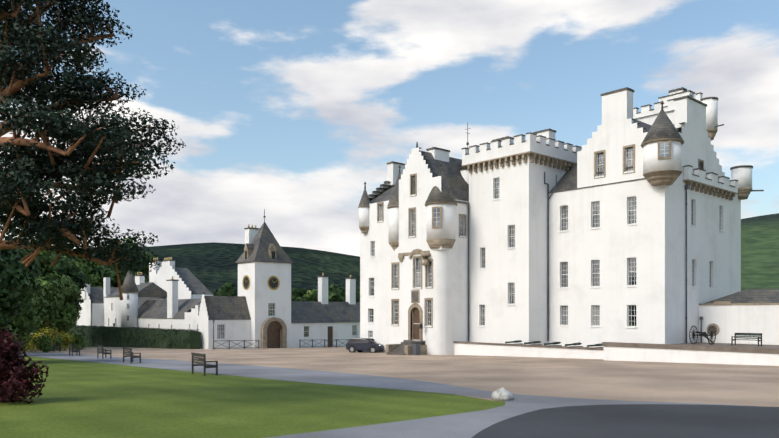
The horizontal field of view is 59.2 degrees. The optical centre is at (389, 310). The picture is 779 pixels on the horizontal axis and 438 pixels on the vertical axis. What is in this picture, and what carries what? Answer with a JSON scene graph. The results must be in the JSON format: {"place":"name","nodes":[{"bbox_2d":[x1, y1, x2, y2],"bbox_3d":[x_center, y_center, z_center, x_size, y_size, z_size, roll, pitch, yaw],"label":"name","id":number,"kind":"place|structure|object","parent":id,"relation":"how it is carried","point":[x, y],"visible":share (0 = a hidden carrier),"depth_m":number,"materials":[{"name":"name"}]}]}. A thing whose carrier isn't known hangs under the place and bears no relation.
{"place":"outdoors","nodes":[
{"label":"outdoors","id":0,"kind":"place"},
{"bbox_2d":[43,242,359,296],"bbox_3d":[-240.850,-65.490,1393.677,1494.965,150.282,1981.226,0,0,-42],"label":"hill","id":1,"kind":"structure","parent":0,"point":[212,266],"depth_m":963.13,"materials":[{"name":"green plant"}]},
{"bbox_2d":[0,335,504,437],"bbox_3d":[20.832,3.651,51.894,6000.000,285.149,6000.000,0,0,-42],"label":"ground","id":2,"kind":"structure","parent":0,"point":[80,399],"depth_m":18.28,"materials":[{"name":"green plant"}]},
{"bbox_2d":[0,0,185,299],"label":"scots pine","id":3,"kind":"object","parent":2,"relation":"on","point":[26,170],"visible":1,"depth_m":17.78,"materials":[{"name":"green plant"}]},
{"bbox_2d":[0,325,200,403],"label":"shrubs","id":4,"kind":"object","parent":2,"relation":"on","point":[14,370],"visible":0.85,"depth_m":19.44,"materials":[{"name":"green plant"}]},
{"bbox_2d":[123,347,140,362],"bbox_3d":[-16.811,2.929,44.726,0.670,1.000,1.600,0,0,-38],"label":"lawn bench","id":5,"kind":"object","parent":2,"relation":"on","point":[130,354],"depth_m":44.31,"materials":[{"name":"brown wood"}]},
{"bbox_2d":[65,327,200,348],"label":"hedge","id":6,"kind":"object","parent":2,"relation":"on","point":[195,341],"visible":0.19,"depth_m":92.49,"materials":[{"name":"green plant"}]},
{"bbox_2d":[0,236,359,343],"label":"trees","id":7,"kind":"object","parent":2,"relation":"on","point":[38,293],"visible":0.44,"depth_m":77.45,"materials":[{"name":"green plant"}]},
{"bbox_2d":[191,352,217,375],"bbox_3d":[-8.616,2.491,31.918,0.670,1.000,1.600,0,0,-36],"label":"lawn bench","id":8,"kind":"object","parent":2,"relation":"on","point":[200,359],"depth_m":31.48,"materials":[{"name":"brown wood"}]},
{"bbox_2d":[76,209,359,348],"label":"ranges","id":9,"kind":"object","parent":2,"relation":"on","point":[264,309],"visible":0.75,"depth_m":92.15,"materials":[{"name":"white paint"}]},
{"bbox_2d":[113,318,513,400],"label":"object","id":10,"kind":"object","parent":2,"relation":"on","point":[502,393],"visible":0.83,"depth_m":19.71,"materials":[{"name":"white stone"}]},
{"bbox_2d":[346,338,383,352],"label":"car","id":11,"kind":"object","parent":2,"relation":"on","point":[353,345],"visible":0.88,"depth_m":68.36,"materials":[{"name":"grey metal"}]},
{"bbox_2d":[358,87,763,354],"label":"castle","id":12,"kind":"structure","parent":2,"relation":"on","point":[623,225],"depth_m":58.77,"materials":[{"name":"white paint"}]},
{"bbox_2d":[453,289,778,365],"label":"wall","id":13,"kind":"structure","parent":2,"relation":"on","point":[727,317],"depth_m":52.35,"materials":[{"name":"paint"}]},
{"bbox_2d":[689,325,715,344],"bbox_3d":[24.203,1.901,52.647,3.023,1.460,1.540,0,0,-42],"label":"field gun","id":14,"kind":"object","parent":13,"relation":"on","point":[706,335],"visible":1,"depth_m":52.29,"materials":[{"name":"metal"}]},
{"bbox_2d":[731,333,761,345],"bbox_3d":[26.160,2.136,50.237,0.670,0.930,1.900,0,0,-42],"label":"terrace bench","id":15,"kind":"object","parent":13,"relation":"on","point":[758,335],"depth_m":50.36,"materials":[{"name":"metal"}]},
{"bbox_2d":[21,351,743,437],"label":"path","id":16,"kind":"structure","parent":0,"point":[467,425],"depth_m":20.08,"materials":[{"name":"grey asphalt"}]},
{"bbox_2d":[69,344,79,355],"bbox_3d":[-27.062,3.416,58.919,0.670,1.000,1.600,0,0,-32],"label":"lawn bench","id":17,"kind":"object","parent":16,"relation":"on","point":[72,350],"depth_m":58.40,"materials":[{"name":"brown wood"}]},
{"bbox_2d":[97,345,110,358],"bbox_3d":[-21.863,3.197,52.561,0.670,1.000,1.600,0,0,-36],"label":"lawn bench","id":18,"kind":"object","parent":16,"relation":"on","point":[102,349],"depth_m":52.34,"materials":[{"name":"brown wood"}]},
{"bbox_2d":[472,404,778,437],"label":"dark patch","id":19,"kind":"object","parent":16,"relation":"on","point":[655,421],"visible":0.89,"depth_m":14.61,"materials":[{"name":"black asphalt"}]},
{"bbox_2d":[0,0,778,256],"label":"sky","id":20,"kind":"structure","parent":0,"point":[286,109],"materials":[{"name":"blue"}]},
{"bbox_2d":[27,347,778,406],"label":"gravel","id":21,"kind":"structure","parent":0,"point":[744,385],"depth_m":34.17,"materials":[{"name":"beige gravel"}]},
{"bbox_2d":[53,342,60,351],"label":"lawn bench","id":22,"kind":"object","parent":21,"relation":"on","point":[54,347],"depth_m":72.07,"materials":[{"name":"brown wood"}]},
{"bbox_2d":[213,339,348,349],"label":"fences","id":23,"kind":"object","parent":21,"relation":"on","point":[312,340],"visible":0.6,"depth_m":85.83,"materials":[{"name":"black metal"}]},
{"bbox_2d":[741,213,778,290],"bbox_3d":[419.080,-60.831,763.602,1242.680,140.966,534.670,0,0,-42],"label":"hill","id":24,"kind":"structure","parent":0,"point":[759,252],"depth_m":533.29,"materials":[{"name":"green plant"}]}
]}

